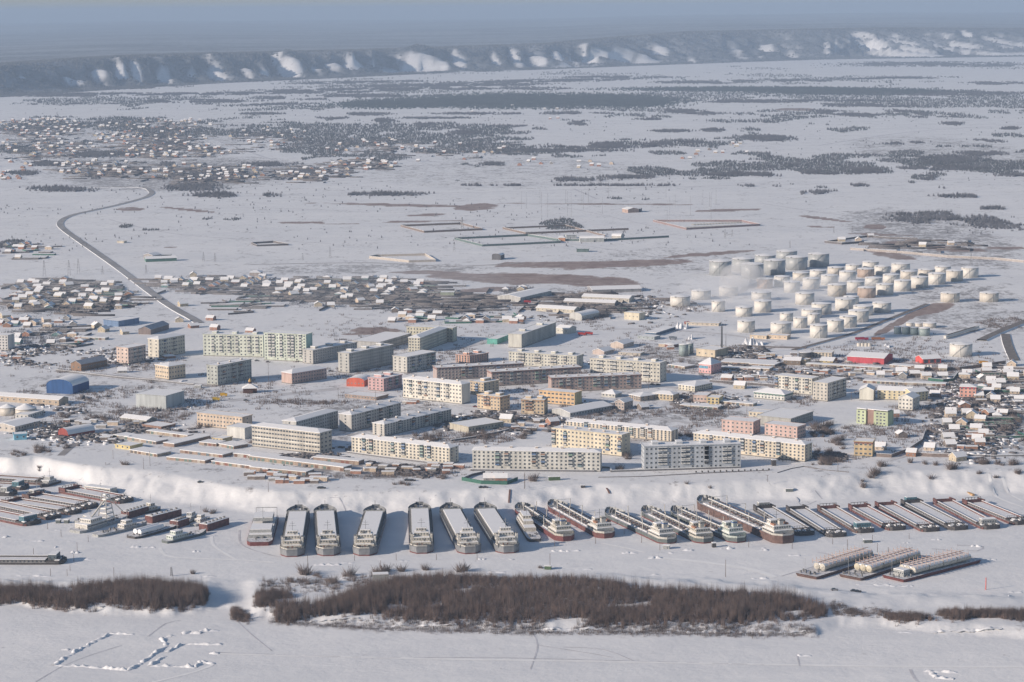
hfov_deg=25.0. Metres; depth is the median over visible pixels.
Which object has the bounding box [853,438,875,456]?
office building
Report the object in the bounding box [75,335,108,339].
garage row
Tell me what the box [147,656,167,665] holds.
snow ridge
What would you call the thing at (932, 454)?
brown fence
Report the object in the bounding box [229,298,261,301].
plot fence
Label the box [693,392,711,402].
service building
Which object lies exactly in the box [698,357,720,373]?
town house
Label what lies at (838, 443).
bare shrub
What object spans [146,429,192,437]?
garage row
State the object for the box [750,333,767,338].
works building
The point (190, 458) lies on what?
garage row
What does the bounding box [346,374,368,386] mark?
market hall
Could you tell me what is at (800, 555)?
snow heap
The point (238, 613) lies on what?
willow thicket
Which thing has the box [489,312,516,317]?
plot fence
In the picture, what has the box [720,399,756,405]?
garage row
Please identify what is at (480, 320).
wooden house
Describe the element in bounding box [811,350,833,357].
office building
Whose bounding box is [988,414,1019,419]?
plot fence
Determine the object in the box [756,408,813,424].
assembly hall
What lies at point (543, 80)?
distant wood
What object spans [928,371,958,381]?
green fence
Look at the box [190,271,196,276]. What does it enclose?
wooden house
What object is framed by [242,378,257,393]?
log church
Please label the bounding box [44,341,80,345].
plot fence
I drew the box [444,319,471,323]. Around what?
plot fence
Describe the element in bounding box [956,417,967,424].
wooden house
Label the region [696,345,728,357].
boiler house
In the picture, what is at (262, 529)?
workboat
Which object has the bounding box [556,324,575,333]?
works building
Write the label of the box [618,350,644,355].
works building
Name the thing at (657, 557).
snow heap
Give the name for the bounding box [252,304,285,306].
plot fence
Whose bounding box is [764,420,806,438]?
school building
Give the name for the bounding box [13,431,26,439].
pump hut
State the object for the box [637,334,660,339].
works building
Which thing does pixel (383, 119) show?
distant wood
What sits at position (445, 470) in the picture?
shed
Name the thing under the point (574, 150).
distant wood
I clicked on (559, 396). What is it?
school building
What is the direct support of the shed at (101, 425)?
on the ground
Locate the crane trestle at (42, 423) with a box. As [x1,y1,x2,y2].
[34,420,69,430]
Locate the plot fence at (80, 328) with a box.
[60,327,95,329]
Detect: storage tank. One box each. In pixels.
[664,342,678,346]
[670,295,689,306]
[679,343,688,356]
[686,342,693,353]
[691,289,710,299]
[709,259,730,275]
[712,300,724,311]
[719,285,737,295]
[732,257,753,271]
[736,305,751,316]
[737,319,754,332]
[741,262,763,278]
[751,290,770,300]
[754,299,770,312]
[755,253,775,262]
[757,277,772,288]
[764,258,784,274]
[770,321,790,333]
[774,275,789,286]
[776,249,796,260]
[780,312,792,320]
[784,280,799,292]
[786,255,807,269]
[793,271,808,280]
[793,316,807,327]
[795,291,813,304]
[801,308,821,317]
[802,277,819,288]
[807,313,819,324]
[808,252,828,267]
[810,269,825,277]
[810,323,827,337]
[811,302,831,314]
[821,274,837,284]
[827,266,843,274]
[827,283,846,296]
[827,318,843,331]
[835,297,855,310]
[839,270,855,281]
[839,315,856,327]
[843,295,858,303]
[846,263,861,271]
[847,280,863,292]
[848,309,868,322]
[853,304,872,315]
[857,267,874,277]
[857,286,875,297]
[862,260,878,267]
[865,276,881,285]
[872,301,890,312]
[874,265,889,274]
[876,283,893,295]
[883,273,899,282]
[891,262,909,272]
[894,279,910,290]
[900,270,916,278]
[911,275,927,287]
[918,268,934,275]
[928,272,945,284]
[935,265,950,272]
[940,291,959,302]
[946,269,962,281]
[949,342,972,356]
[961,266,978,277]
[979,291,998,301]
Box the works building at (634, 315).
[624,311,644,319]
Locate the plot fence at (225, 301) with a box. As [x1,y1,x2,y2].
[209,299,227,303]
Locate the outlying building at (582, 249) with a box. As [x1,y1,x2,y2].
[576,248,588,251]
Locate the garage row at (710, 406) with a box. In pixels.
[680,402,721,409]
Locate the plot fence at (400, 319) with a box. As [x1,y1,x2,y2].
[397,317,429,321]
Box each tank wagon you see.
[855,337,868,339]
[871,337,884,340]
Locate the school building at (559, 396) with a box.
[539,387,581,405]
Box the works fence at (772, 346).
[739,345,804,347]
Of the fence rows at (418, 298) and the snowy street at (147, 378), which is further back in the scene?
the fence rows at (418, 298)
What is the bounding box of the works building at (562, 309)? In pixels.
[536,304,579,312]
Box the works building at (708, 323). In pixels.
[685,321,720,325]
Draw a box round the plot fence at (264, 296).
[251,294,281,297]
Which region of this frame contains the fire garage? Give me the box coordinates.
[915,354,941,363]
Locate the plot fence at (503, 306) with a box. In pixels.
[478,305,506,308]
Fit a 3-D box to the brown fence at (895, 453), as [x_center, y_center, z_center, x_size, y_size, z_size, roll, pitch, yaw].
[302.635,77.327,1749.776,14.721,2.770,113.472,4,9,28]
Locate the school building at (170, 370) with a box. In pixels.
[154,362,185,379]
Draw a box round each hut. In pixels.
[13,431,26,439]
[372,572,388,583]
[544,564,551,569]
[548,475,560,480]
[663,544,669,548]
[771,459,776,465]
[785,487,792,491]
[863,538,871,542]
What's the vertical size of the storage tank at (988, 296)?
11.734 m
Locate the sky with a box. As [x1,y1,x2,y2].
[0,0,1023,21]
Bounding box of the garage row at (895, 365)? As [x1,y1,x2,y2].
[889,363,913,368]
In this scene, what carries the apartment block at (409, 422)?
on the ground
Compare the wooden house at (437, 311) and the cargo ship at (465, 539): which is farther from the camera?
the wooden house at (437, 311)
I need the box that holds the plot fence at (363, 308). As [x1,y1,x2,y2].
[354,307,372,309]
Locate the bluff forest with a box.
[0,27,1023,96]
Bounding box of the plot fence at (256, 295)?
[246,294,270,296]
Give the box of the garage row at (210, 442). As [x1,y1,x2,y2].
[199,439,224,445]
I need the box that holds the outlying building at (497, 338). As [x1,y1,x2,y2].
[486,334,507,343]
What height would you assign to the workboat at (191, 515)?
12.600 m
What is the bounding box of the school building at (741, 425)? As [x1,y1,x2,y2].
[721,416,760,434]
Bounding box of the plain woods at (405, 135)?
[0,62,1023,246]
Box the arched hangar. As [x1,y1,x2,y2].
[58,423,94,436]
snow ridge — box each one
[52,633,111,664]
[54,664,127,670]
[109,632,133,634]
[127,637,168,670]
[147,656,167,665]
[150,660,201,668]
[166,643,182,652]
[183,642,221,644]
[201,660,215,664]
[923,669,957,672]
[929,671,953,679]
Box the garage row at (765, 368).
[748,365,773,370]
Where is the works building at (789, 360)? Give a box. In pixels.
[783,356,801,364]
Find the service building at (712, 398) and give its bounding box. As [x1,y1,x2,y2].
[706,394,723,403]
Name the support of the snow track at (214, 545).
on the ground
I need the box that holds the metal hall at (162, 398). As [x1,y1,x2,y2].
[135,388,184,408]
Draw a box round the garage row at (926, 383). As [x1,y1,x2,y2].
[903,380,946,385]
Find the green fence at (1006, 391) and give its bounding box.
[994,389,1023,392]
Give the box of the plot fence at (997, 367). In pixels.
[992,366,1023,368]
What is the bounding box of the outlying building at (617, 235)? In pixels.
[611,233,623,237]
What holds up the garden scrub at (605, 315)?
on the ground
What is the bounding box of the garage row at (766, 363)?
[748,360,780,366]
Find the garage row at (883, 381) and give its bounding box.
[863,379,903,384]
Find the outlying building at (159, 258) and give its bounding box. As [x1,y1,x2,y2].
[144,255,176,261]
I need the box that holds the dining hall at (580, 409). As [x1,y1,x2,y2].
[550,401,612,416]
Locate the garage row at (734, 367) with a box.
[721,365,760,370]
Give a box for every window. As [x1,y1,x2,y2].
[0,336,6,348]
[118,347,144,361]
[150,336,184,355]
[204,335,261,355]
[208,361,250,383]
[263,428,330,451]
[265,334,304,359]
[288,411,337,428]
[293,369,325,382]
[304,343,355,362]
[340,346,392,371]
[369,376,401,389]
[375,410,450,434]
[394,353,434,371]
[407,328,453,340]
[409,329,446,350]
[432,447,456,461]
[438,364,522,378]
[456,355,468,362]
[470,353,487,362]
[522,323,555,346]
[546,451,601,467]
[623,427,676,438]
[630,395,654,399]
[757,440,810,459]
[791,412,812,422]
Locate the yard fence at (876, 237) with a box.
[828,235,917,240]
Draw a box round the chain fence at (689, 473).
[598,470,768,477]
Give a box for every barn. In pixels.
[120,413,156,421]
[138,321,168,334]
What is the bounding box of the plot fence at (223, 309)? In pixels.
[208,308,237,309]
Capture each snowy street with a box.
[55,371,214,386]
[58,439,88,454]
[200,368,392,384]
[225,387,348,401]
[250,263,516,266]
[444,340,486,350]
[451,432,501,442]
[459,405,520,410]
[599,328,775,341]
[630,425,685,454]
[641,384,723,393]
[649,418,720,427]
[811,361,949,366]
[828,429,889,438]
[879,427,930,461]
[948,363,1006,397]
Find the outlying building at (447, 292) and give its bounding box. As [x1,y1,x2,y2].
[440,291,454,294]
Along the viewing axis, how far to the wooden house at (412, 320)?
2454.66 m
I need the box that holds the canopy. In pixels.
[645,326,675,334]
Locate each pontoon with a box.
[121,504,148,518]
[145,507,181,522]
[169,516,188,527]
[199,516,228,531]
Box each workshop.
[0,392,68,404]
[0,417,40,431]
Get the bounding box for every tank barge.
[796,545,880,579]
[839,547,928,580]
[882,550,980,581]
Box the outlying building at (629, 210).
[622,207,638,212]
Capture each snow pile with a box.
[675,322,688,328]
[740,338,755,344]
[752,337,763,345]
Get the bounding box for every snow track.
[35,645,121,681]
[153,664,214,681]
[158,548,274,562]
[210,536,237,559]
[218,652,735,663]
[220,653,1023,666]
[237,621,271,650]
[238,530,278,556]
[530,633,537,668]
[540,645,609,656]
[579,647,633,660]
[601,543,646,552]
[647,556,776,577]
[909,669,918,681]
[986,468,1022,506]
[998,469,1023,500]
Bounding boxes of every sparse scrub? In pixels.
[258,573,422,591]
[260,572,427,592]
[261,574,422,592]
[828,599,891,617]
[829,601,887,617]
[829,603,885,616]
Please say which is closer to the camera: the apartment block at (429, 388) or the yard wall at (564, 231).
the apartment block at (429, 388)
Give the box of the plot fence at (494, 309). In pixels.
[480,309,507,310]
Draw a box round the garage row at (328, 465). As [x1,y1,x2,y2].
[248,453,351,470]
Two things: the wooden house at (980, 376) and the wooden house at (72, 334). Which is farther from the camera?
the wooden house at (72, 334)
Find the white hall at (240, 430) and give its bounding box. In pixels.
[226,423,252,438]
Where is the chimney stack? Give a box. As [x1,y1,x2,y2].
[721,326,722,347]
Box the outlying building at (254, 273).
[249,270,262,275]
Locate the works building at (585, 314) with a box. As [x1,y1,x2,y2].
[569,309,598,320]
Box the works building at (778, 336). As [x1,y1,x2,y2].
[768,333,790,339]
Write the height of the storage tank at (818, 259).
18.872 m
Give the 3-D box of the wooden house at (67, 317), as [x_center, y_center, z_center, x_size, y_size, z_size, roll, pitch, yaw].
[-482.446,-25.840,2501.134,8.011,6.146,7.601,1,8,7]
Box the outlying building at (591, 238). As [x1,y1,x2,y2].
[579,235,603,241]
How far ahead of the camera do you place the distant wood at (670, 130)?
6191.05 m
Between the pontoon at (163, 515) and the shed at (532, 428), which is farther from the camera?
the shed at (532, 428)
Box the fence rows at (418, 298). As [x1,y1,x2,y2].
[0,117,987,318]
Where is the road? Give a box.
[57,187,202,322]
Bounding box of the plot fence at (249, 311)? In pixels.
[228,309,253,314]
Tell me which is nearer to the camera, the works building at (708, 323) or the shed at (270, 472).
the shed at (270, 472)
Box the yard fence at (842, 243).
[824,241,863,244]
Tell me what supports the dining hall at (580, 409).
on the ground
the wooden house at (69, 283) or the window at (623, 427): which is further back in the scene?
the wooden house at (69, 283)
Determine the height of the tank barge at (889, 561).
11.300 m
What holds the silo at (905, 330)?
on the ground
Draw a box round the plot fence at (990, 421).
[968,418,1011,423]
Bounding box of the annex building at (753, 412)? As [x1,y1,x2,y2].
[748,409,769,416]
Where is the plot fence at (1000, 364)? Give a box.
[971,361,1003,366]
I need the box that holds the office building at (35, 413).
[14,409,43,417]
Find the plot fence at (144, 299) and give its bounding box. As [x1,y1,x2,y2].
[129,298,162,300]
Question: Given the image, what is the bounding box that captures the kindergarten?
[450,417,503,432]
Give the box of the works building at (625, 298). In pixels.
[581,293,633,301]
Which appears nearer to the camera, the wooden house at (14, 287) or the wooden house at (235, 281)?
the wooden house at (14, 287)
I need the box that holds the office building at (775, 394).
[753,388,792,400]
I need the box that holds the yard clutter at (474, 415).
[2,295,1023,478]
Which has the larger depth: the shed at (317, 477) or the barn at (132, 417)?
the barn at (132, 417)
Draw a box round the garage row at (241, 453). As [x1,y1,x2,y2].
[234,450,282,457]
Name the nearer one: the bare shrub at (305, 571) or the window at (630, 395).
the bare shrub at (305, 571)
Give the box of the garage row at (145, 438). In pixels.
[113,432,167,443]
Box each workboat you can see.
[27,481,50,493]
[40,471,60,487]
[74,512,104,522]
[92,515,146,536]
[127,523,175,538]
[145,494,160,513]
[162,525,205,543]
[186,503,199,523]
[190,506,209,526]
[247,507,278,545]
[516,506,540,541]
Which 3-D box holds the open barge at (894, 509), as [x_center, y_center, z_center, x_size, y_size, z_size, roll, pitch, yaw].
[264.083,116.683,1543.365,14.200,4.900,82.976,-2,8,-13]
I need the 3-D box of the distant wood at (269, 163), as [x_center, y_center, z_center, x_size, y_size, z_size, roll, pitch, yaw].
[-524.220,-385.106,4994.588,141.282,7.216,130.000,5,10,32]
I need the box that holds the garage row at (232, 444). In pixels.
[218,440,247,448]
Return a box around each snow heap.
[0,574,53,576]
[15,540,43,541]
[96,604,143,606]
[113,575,215,577]
[125,546,154,547]
[181,631,201,634]
[200,628,219,631]
[279,574,370,575]
[295,616,358,621]
[309,563,339,565]
[384,622,456,627]
[462,570,505,572]
[526,626,631,631]
[551,549,578,551]
[557,568,591,570]
[621,551,638,553]
[644,573,689,575]
[648,556,661,558]
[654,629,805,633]
[788,554,811,555]
[856,583,889,585]
[890,585,912,586]
[893,626,1001,633]
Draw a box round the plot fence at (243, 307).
[242,305,267,308]
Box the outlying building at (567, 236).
[565,234,576,238]
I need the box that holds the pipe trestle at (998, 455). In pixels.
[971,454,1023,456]
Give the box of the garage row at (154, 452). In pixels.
[129,446,170,456]
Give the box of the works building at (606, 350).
[592,346,613,354]
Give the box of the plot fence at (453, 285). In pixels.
[435,285,465,286]
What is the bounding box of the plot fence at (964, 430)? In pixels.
[951,426,986,431]
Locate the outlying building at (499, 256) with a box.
[492,252,504,259]
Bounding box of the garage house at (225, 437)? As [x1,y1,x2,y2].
[211,435,232,441]
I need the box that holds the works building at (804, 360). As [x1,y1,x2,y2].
[801,358,810,364]
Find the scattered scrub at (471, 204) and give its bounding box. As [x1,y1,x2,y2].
[0,94,1022,251]
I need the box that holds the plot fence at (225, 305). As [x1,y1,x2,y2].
[211,304,240,306]
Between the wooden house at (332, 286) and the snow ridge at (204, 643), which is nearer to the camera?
the snow ridge at (204, 643)
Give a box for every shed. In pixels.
[79,420,90,424]
[96,424,106,427]
[99,436,110,439]
[107,421,118,425]
[118,434,130,438]
[142,421,175,428]
[243,471,253,475]
[247,475,254,479]
[254,475,264,479]
[267,471,279,474]
[268,477,279,480]
[273,474,286,478]
[275,478,283,482]
[288,475,297,479]
[293,479,304,483]
[300,477,313,481]
[309,472,320,475]
[309,475,320,480]
[310,479,318,483]
[321,476,328,480]
[350,469,361,473]
[369,466,376,471]
[378,464,387,468]
[381,470,394,474]
[385,467,396,470]
[401,466,413,470]
[406,400,415,403]
[427,461,438,466]
[431,464,439,467]
[442,469,449,473]
[443,462,453,464]
[443,465,452,468]
[453,463,464,468]
[526,426,536,430]
[539,423,547,426]
[883,369,892,372]
[957,444,964,448]
[965,445,977,448]
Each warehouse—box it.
[103,316,139,326]
[847,351,892,363]
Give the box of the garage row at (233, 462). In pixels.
[211,458,281,468]
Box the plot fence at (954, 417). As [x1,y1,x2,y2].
[949,416,965,418]
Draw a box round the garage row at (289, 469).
[249,463,313,475]
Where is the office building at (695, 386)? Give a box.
[678,380,712,391]
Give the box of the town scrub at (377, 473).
[0,287,1023,481]
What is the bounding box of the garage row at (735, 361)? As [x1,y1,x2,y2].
[721,358,777,363]
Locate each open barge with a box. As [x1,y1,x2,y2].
[0,474,54,484]
[0,479,28,490]
[0,485,17,495]
[0,500,60,519]
[0,510,40,525]
[0,551,66,564]
[1,495,81,514]
[22,489,98,509]
[58,483,133,503]
[753,501,814,535]
[786,504,846,536]
[817,503,873,532]
[848,501,905,530]
[875,500,939,531]
[900,495,967,529]
[933,497,999,528]
[962,496,1023,524]
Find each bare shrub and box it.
[295,562,312,575]
[296,565,313,574]
[328,574,341,583]
[340,565,358,575]
[396,562,407,570]
[420,561,430,570]
[452,562,468,571]
[815,420,827,428]
[817,458,827,464]
[831,438,842,444]
[945,461,961,469]
[946,462,955,469]
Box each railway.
[794,304,927,349]
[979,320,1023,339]
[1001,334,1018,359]
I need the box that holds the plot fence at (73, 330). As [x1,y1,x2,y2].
[58,327,88,331]
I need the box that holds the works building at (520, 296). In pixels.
[498,288,551,301]
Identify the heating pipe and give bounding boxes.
[56,369,193,384]
[347,451,443,464]
[451,428,527,440]
[471,466,740,471]
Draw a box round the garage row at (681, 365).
[668,362,694,368]
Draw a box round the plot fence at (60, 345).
[45,343,78,346]
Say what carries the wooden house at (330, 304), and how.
on the ground
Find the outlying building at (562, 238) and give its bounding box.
[558,236,565,240]
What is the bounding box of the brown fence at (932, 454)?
[917,452,948,456]
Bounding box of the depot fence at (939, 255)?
[850,248,1023,262]
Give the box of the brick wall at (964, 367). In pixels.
[911,360,1005,370]
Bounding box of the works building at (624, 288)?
[587,285,641,291]
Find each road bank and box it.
[56,187,192,322]
[791,304,929,349]
[977,323,1023,340]
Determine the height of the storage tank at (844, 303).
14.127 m
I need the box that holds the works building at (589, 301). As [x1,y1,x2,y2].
[563,298,617,305]
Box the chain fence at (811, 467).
[777,466,845,472]
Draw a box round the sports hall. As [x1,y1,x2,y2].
[46,374,88,393]
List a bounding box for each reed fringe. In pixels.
[270,617,819,638]
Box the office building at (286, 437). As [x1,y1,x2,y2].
[252,422,332,452]
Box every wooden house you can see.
[0,311,10,317]
[2,321,13,326]
[5,249,12,253]
[7,302,13,307]
[10,285,18,289]
[11,314,20,319]
[11,320,20,324]
[12,296,19,301]
[14,303,22,308]
[14,332,21,337]
[14,338,22,343]
[18,245,25,248]
[18,294,27,298]
[19,316,30,321]
[22,330,31,335]
[23,322,32,327]
[25,291,34,295]
[28,295,37,299]
[29,319,38,324]
[31,245,38,248]
[31,301,39,306]
[34,289,41,292]
[39,298,47,302]
[41,316,51,321]
[43,321,53,327]
[44,301,54,306]
[45,246,53,249]
[46,339,55,344]
[52,331,62,335]
[53,287,61,290]
[53,292,64,297]
[54,317,64,322]
[59,335,70,341]
[63,281,73,285]
[63,314,70,319]
[66,330,78,336]
[68,298,76,302]
[69,320,77,325]
[75,337,86,342]
[78,293,86,296]
[81,284,88,287]
[83,302,94,308]
[88,291,97,296]
[88,295,99,299]
[91,321,101,327]
[94,289,103,293]
[98,325,109,331]
[99,298,108,302]
[101,287,110,291]
[107,280,115,284]
[113,296,122,301]
[115,292,122,296]
[115,302,121,308]
[117,366,127,372]
[119,328,129,334]
[125,290,133,295]
[162,352,175,358]
[164,276,173,279]
[175,316,183,321]
[177,300,187,306]
[182,282,189,285]
[187,322,198,327]
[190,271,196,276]
[190,277,199,280]
[205,277,214,280]
[205,315,215,320]
[209,324,219,329]
[220,277,229,281]
[231,280,240,283]
[239,274,247,278]
[245,327,256,332]
[275,287,282,291]
[284,281,293,284]
[288,290,298,294]
[294,279,302,282]
[314,301,321,306]
[327,302,334,306]
[329,284,336,288]
[340,295,348,298]
[343,276,351,281]
[355,297,364,302]
[361,276,368,279]
[370,288,378,292]
[376,285,383,288]
[376,299,383,303]
[377,278,384,282]
[388,317,396,322]
[391,307,398,311]
[398,311,406,316]
[400,279,407,283]
[405,315,415,318]
[407,286,417,289]
[408,318,416,322]
[415,313,424,316]
[427,315,435,320]
[433,310,442,313]
[466,313,475,317]
[476,318,484,322]
[483,472,494,480]
[495,472,507,480]
[499,413,514,422]
[502,315,511,321]
[509,318,518,323]
[514,316,524,321]
[516,286,524,290]
[545,416,559,425]
[602,389,621,397]
[614,397,632,409]
[629,392,656,401]
[636,402,649,409]
[653,390,679,400]
[720,374,733,380]
[733,380,746,388]
[742,373,753,380]
[837,237,845,241]
[875,441,886,449]
[876,370,884,376]
[892,409,899,416]
[895,366,906,372]
[895,429,907,437]
[898,371,907,378]
[905,447,917,456]
[909,369,919,376]
[914,364,924,370]
[919,242,926,246]
[920,371,931,378]
[923,442,936,450]
[929,389,940,396]
[936,371,947,377]
[938,364,946,370]
[941,417,951,424]
[941,431,955,438]
[943,438,956,446]
[944,409,956,417]
[947,240,954,244]
[948,424,959,430]
[949,451,966,461]
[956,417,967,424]
[958,371,970,378]
[958,400,970,407]
[960,408,971,414]
[962,368,971,375]
[966,408,977,418]
[970,423,981,429]
[971,433,982,440]
[974,391,983,397]
[974,414,986,420]
[974,437,985,445]
[976,373,985,379]
[977,382,987,388]
[978,428,988,436]
[981,366,992,372]
[982,362,991,366]
[982,408,995,416]
[983,387,994,393]
[986,376,995,379]
[986,379,995,386]
[986,391,995,397]
[990,394,1000,401]
[992,383,1001,389]
[992,410,1001,416]
[995,378,1005,383]
[996,408,1008,415]
[1001,368,1012,373]
[1007,359,1017,365]
[1007,372,1018,379]
[1010,386,1019,393]
[1014,394,1023,401]
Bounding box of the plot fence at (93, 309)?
[77,307,110,309]
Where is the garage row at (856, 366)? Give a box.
[805,362,882,369]
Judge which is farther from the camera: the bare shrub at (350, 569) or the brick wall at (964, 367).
the brick wall at (964, 367)
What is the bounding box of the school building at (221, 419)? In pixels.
[196,410,252,428]
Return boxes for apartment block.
[0,333,14,349]
[116,343,145,363]
[148,333,184,357]
[203,330,263,356]
[206,358,251,385]
[263,330,312,361]
[281,365,326,383]
[282,409,337,428]
[302,340,356,363]
[337,342,393,372]
[338,400,401,431]
[351,433,458,462]
[367,371,402,391]
[372,406,450,435]
[392,350,436,372]
[403,375,470,403]
[406,325,456,341]
[408,326,446,351]
[432,361,524,379]
[455,351,474,362]
[460,350,488,362]
[470,377,498,394]
[472,445,601,471]
[476,390,509,410]
[486,364,580,385]
[508,321,556,347]
[508,348,583,367]
[521,395,547,414]
[547,372,641,390]
[551,425,630,456]
[566,418,678,441]
[590,354,666,382]
[640,438,741,468]
[693,429,811,461]
[774,373,819,394]
[812,376,846,401]
[859,383,875,400]
[877,385,913,399]
[898,391,919,410]
[904,387,928,400]
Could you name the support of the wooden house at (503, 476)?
on the ground
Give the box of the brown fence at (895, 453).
[876,429,925,457]
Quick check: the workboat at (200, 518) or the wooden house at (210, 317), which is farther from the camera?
the wooden house at (210, 317)
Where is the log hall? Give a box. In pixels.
[71,356,107,370]
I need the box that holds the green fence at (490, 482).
[462,477,517,484]
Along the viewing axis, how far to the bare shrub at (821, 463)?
1676.46 m
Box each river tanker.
[515,501,574,541]
[547,498,614,538]
[605,507,676,543]
[641,504,713,543]
[670,504,746,542]
[697,495,793,543]
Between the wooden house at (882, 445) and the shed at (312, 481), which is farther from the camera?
the wooden house at (882, 445)
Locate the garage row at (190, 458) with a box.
[166,454,214,462]
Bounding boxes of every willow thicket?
[0,571,209,613]
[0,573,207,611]
[228,606,253,624]
[230,605,249,620]
[230,606,250,621]
[251,585,292,606]
[253,583,295,607]
[253,585,292,610]
[272,567,827,629]
[883,610,936,625]
[884,609,935,621]
[885,609,931,623]
[934,606,1023,622]
[936,604,1023,620]
[940,603,1023,622]
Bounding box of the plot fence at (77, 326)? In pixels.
[61,325,90,327]
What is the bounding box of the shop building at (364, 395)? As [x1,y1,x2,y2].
[344,391,388,399]
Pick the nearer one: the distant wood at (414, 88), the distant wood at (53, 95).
the distant wood at (53, 95)
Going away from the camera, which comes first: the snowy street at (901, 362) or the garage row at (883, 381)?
the garage row at (883, 381)
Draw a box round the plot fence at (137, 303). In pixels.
[121,302,148,303]
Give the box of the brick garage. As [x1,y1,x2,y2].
[114,441,143,449]
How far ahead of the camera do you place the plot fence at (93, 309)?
2577.32 m
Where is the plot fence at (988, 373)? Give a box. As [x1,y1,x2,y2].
[975,369,1001,374]
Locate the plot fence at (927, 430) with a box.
[926,425,970,432]
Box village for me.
[0,104,748,179]
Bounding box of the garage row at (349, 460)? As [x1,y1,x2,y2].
[313,455,363,464]
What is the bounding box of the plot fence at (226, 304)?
[209,302,244,305]
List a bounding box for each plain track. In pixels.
[9,153,49,174]
[112,220,314,242]
[151,178,1009,196]
[200,134,279,161]
[306,167,648,182]
[445,235,677,260]
[516,204,650,225]
[663,109,1020,116]
[761,203,959,221]
[817,124,1023,145]
[819,235,1023,243]
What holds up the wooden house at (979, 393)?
on the ground
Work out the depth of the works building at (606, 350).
2219.51 m
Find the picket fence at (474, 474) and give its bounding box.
[464,471,484,477]
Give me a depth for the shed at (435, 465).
1674.24 m
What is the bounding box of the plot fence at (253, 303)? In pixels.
[242,301,260,304]
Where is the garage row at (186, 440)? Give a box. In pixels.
[163,434,210,446]
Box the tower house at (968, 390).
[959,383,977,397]
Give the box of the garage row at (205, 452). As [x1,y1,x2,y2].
[179,447,232,457]
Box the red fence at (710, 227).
[653,220,759,229]
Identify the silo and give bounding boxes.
[0,404,14,415]
[15,403,35,413]
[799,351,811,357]
[894,326,901,333]
[902,326,909,334]
[906,322,913,326]
[910,326,917,334]
[914,322,922,326]
[919,326,929,335]
[923,322,935,327]
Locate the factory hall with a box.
[352,331,411,347]
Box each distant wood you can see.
[0,75,286,95]
[0,88,118,96]
[10,169,39,175]
[19,184,99,191]
[27,102,130,104]
[28,159,61,165]
[33,126,67,129]
[61,79,193,89]
[62,149,143,157]
[83,168,104,179]
[94,120,120,123]
[112,98,272,102]
[149,139,192,145]
[159,161,182,165]
[160,181,226,191]
[163,90,396,94]
[164,170,236,180]
[182,189,234,198]
[216,86,569,91]
[226,191,281,196]
[234,111,285,114]
[238,94,358,100]
[238,160,303,166]
[241,102,316,105]
[270,79,440,83]
[285,168,319,174]
[308,93,415,97]
[309,96,519,109]
[315,116,349,119]
[328,82,579,87]
[346,111,396,115]
[349,189,434,196]
[371,117,395,122]
[384,90,643,109]
[387,116,477,118]
[408,77,658,83]
[413,121,426,126]
[421,111,539,114]
[444,129,481,134]
[461,182,599,185]
[476,160,504,165]
[494,147,634,152]
[502,86,572,89]
[503,123,533,126]
[527,141,672,149]
[540,111,614,114]
[542,91,698,108]
[551,175,621,181]
[562,75,695,78]
[564,182,675,185]
[567,120,587,125]
[580,85,927,92]
[592,173,665,178]
[631,117,661,119]
[646,139,701,143]
[647,80,774,83]
[647,128,699,132]
[654,107,723,115]
[677,98,930,101]
[686,100,812,102]
[695,170,781,176]
[701,126,724,131]
[709,78,855,81]
[726,87,973,95]
[732,133,797,141]
[740,183,780,186]
[779,160,799,165]
[798,167,914,174]
[799,108,893,117]
[800,188,837,194]
[813,60,1023,66]
[816,102,931,106]
[824,75,958,79]
[836,163,998,171]
[850,182,869,186]
[860,90,1023,96]
[882,140,930,144]
[883,108,935,117]
[884,212,1021,225]
[885,210,952,215]
[892,152,991,164]
[917,174,935,179]
[927,192,977,197]
[938,120,964,125]
[940,64,1018,66]
[952,150,1009,156]
[958,81,1023,84]
[965,219,1023,230]
[966,138,1007,142]
[980,205,1005,209]
[993,171,1022,176]
[999,126,1021,129]
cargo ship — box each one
[280,504,309,556]
[313,504,340,555]
[352,504,386,555]
[408,497,433,553]
[439,498,480,553]
[474,498,518,553]
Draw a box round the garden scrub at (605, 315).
[1,275,663,346]
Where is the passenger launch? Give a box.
[84,482,117,492]
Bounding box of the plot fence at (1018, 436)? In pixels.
[983,430,1023,438]
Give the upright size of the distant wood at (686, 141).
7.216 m
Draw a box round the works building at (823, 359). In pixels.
[819,356,837,362]
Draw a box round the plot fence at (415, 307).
[397,304,430,308]
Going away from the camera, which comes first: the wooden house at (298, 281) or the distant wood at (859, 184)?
the wooden house at (298, 281)
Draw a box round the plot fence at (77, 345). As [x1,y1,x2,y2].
[55,343,92,346]
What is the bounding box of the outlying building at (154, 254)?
[144,252,160,256]
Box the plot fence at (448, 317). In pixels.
[445,315,462,318]
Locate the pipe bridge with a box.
[710,380,774,386]
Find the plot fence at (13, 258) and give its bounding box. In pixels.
[11,257,39,259]
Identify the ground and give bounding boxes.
[0,12,1023,681]
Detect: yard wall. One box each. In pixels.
[251,241,288,245]
[369,253,435,262]
[401,222,482,232]
[454,234,560,246]
[502,227,628,233]
[505,225,604,235]
[528,234,668,240]
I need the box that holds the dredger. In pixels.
[70,493,126,533]
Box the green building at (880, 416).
[856,406,893,425]
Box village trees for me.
[0,116,542,184]
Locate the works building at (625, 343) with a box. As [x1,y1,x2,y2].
[611,338,633,348]

